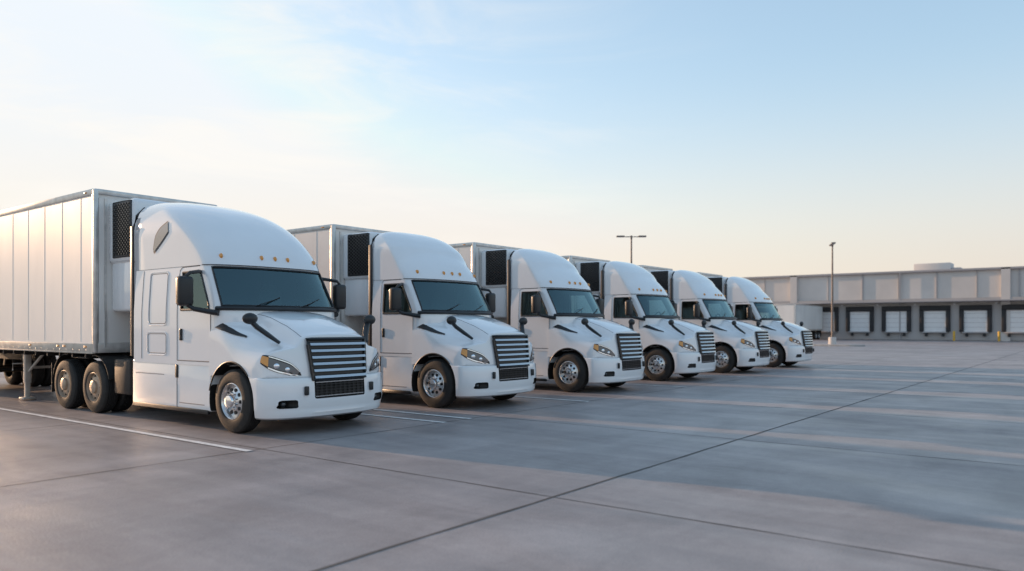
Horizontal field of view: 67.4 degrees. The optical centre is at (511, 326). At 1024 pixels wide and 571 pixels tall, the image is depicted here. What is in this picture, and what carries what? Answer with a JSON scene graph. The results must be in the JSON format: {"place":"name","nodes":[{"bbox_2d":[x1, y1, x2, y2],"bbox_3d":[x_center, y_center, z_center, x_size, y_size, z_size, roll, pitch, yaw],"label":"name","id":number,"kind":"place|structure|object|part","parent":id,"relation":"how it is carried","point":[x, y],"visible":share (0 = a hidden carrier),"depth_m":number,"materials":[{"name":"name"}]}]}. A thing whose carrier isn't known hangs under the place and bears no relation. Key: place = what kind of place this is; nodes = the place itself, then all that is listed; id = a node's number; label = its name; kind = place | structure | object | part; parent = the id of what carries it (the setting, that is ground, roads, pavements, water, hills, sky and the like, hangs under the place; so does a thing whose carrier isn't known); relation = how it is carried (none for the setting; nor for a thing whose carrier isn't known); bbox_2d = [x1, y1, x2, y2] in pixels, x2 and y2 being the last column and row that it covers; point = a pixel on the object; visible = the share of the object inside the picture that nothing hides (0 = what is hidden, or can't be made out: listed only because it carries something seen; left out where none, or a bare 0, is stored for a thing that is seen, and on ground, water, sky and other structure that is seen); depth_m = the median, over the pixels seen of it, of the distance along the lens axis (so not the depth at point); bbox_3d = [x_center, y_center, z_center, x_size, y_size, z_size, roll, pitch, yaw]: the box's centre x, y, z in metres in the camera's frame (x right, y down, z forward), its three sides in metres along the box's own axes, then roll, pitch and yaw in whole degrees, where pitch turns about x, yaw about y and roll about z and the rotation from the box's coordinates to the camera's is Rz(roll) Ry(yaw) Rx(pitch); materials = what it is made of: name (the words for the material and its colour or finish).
{"place":"outdoors","nodes":[
{"label":"outdoors","id":0,"kind":"place"},
{"bbox_2d":[0,339,1023,570],"bbox_3d":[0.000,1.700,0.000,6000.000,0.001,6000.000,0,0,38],"label":"ground","id":1,"kind":"structure","parent":0,"point":[261,509],"depth_m":8.57,"materials":[{"name":"concrete"}]},
{"bbox_2d":[0,188,216,399],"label":"semi trailer","id":2,"kind":"object","parent":1,"relation":"on","point":[64,274],"visible":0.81,"depth_m":15.74,"materials":[{"name":"metal"}]},
{"bbox_2d":[51,203,381,432],"bbox_3d":[-5.915,-0.333,14.842,8.056,4.065,3.410,0,0,38],"label":"semi truck","id":3,"kind":"object","parent":1,"relation":"on","point":[236,326],"visible":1,"depth_m":13.16,"materials":[{"name":"white paint"}]},
{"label":"cab windows","id":4,"kind":"part","parent":3,"relation":"part of","materials":[{"name":"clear glass"}]},
{"bbox_2d":[287,224,389,344],"bbox_3d":[-7.343,-0.336,21.874,12.148,4.072,2.656,0,0,38],"label":"semi trailer","id":5,"kind":"object","parent":1,"relation":"on","point":[340,253],"visible":0.07,"depth_m":17.86,"materials":[{"name":"metal"}]},
{"bbox_2d":[369,232,535,407],"bbox_3d":[-2.575,-0.240,18.202,6.744,3.880,3.410,0,0,38],"label":"semi truck","id":6,"kind":"object","parent":1,"relation":"on","point":[440,336],"visible":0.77,"depth_m":16.50,"materials":[{"name":"white paint"}]},
{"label":"cab windows","id":7,"kind":"part","parent":6,"relation":"part of","materials":[{"name":"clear glass"}]},
{"bbox_2d":[0,345,942,450],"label":"parking lines","id":8,"kind":"object","parent":1,"relation":"on","point":[223,446],"visible":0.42,"depth_m":13.79,"materials":[{"name":"paint"}]},
{"bbox_2d":[449,242,521,323],"bbox_3d":[-4.266,-0.336,25.689,12.148,4.072,2.656,0,0,38],"label":"semi trailer","id":9,"kind":"object","parent":1,"relation":"on","point":[486,264],"visible":0.03,"depth_m":21.57,"materials":[{"name":"metal"}]},
{"bbox_2d":[1,339,1022,570],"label":"pavement joints","id":10,"kind":"object","parent":1,"relation":"on","point":[577,488],"visible":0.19,"depth_m":8.73,"materials":[{"name":"grey concrete"}]},
{"bbox_2d":[507,249,644,391],"bbox_3d":[0.502,-0.240,22.017,6.744,3.880,3.410,0,0,38],"label":"semi truck","id":11,"kind":"object","parent":1,"relation":"on","point":[575,352],"visible":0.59,"depth_m":20.22,"materials":[{"name":"white paint"}]},
{"bbox_2d":[561,255,609,312],"bbox_3d":[-1.240,-0.336,29.733,12.148,4.072,2.656,0,0,38],"label":"semi trailer","id":12,"kind":"object","parent":1,"relation":"on","point":[589,270],"visible":0.05,"depth_m":25.59,"materials":[{"name":"metal"}]},
{"bbox_2d":[616,235,645,262],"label":"street lamp","id":13,"kind":"object","parent":1,"relation":"on","point":[631,236],"visible":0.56,"depth_m":59.90,"materials":[{"name":"grey metal"}]},
{"bbox_2d":[638,265,674,314],"bbox_3d":[1.841,-0.336,33.734,12.148,4.072,2.656,0,0,38],"label":"semi trailer","id":14,"kind":"object","parent":1,"relation":"on","point":[662,276],"visible":0.06,"depth_m":29.50,"materials":[{"name":"metal"}]},
{"bbox_2d":[601,261,717,380],"bbox_3d":[3.528,-0.240,26.061,6.744,3.880,3.410,0,0,38],"label":"semi truck","id":15,"kind":"object","parent":1,"relation":"on","point":[671,341],"visible":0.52,"depth_m":24.17,"materials":[{"name":"white paint"}]},
{"bbox_2d":[697,272,728,316],"bbox_3d":[4.971,-0.336,37.634,12.148,4.072,2.656,0,0,38],"label":"semi trailer","id":16,"kind":"object","parent":1,"relation":"on","point":[719,281],"visible":0.02,"depth_m":33.37,"materials":[{"name":"metal"}]},
{"bbox_2d":[670,270,771,372],"bbox_3d":[6.609,-0.240,30.062,6.744,3.880,3.410,0,0,38],"label":"semi truck","id":17,"kind":"object","parent":1,"relation":"on","point":[741,345],"visible":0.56,"depth_m":28.18,"materials":[{"name":"white paint"}]},
{"bbox_2d":[724,277,813,366],"bbox_3d":[9.739,-0.240,33.962,6.744,3.880,3.410,0,0,38],"label":"semi truck","id":18,"kind":"object","parent":1,"relation":"on","point":[791,343],"visible":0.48,"depth_m":32.09,"materials":[{"name":"white paint"}]},
{"bbox_2d":[774,304,822,339],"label":"semi trailer","id":19,"kind":"object","parent":1,"relation":"on","point":[810,317],"visible":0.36,"depth_m":94.45,"materials":[{"name":"metal"}]},
{"bbox_2d":[813,344,864,346],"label":"traffic island","id":20,"kind":"structure","parent":1,"relation":"on","point":[855,345],"depth_m":65.57,"materials":[{"name":"concrete"}]},
{"bbox_2d":[828,242,835,343],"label":"street lamp","id":21,"kind":"object","parent":20,"relation":"on","point":[832,339],"visible":0.88,"depth_m":66.50,"materials":[{"name":"grey metal"}]},
{"bbox_2d":[742,262,1023,340],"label":"warehouse","id":22,"kind":"structure","parent":1,"relation":"on","point":[935,301],"depth_m":94.59,"materials":[{"name":"grey concrete"}]},
{"bbox_2d":[757,302,1023,336],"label":"dock doors","id":23,"kind":"structure","parent":22,"relation":"in","point":[972,318],"depth_m":93.49,"materials":[{"name":"grey metal"}]},
{"bbox_2d":[0,0,1023,276],"label":"sky","id":24,"kind":"structure","parent":0,"point":[742,138],"materials":[{"name":"blue"}]}
]}

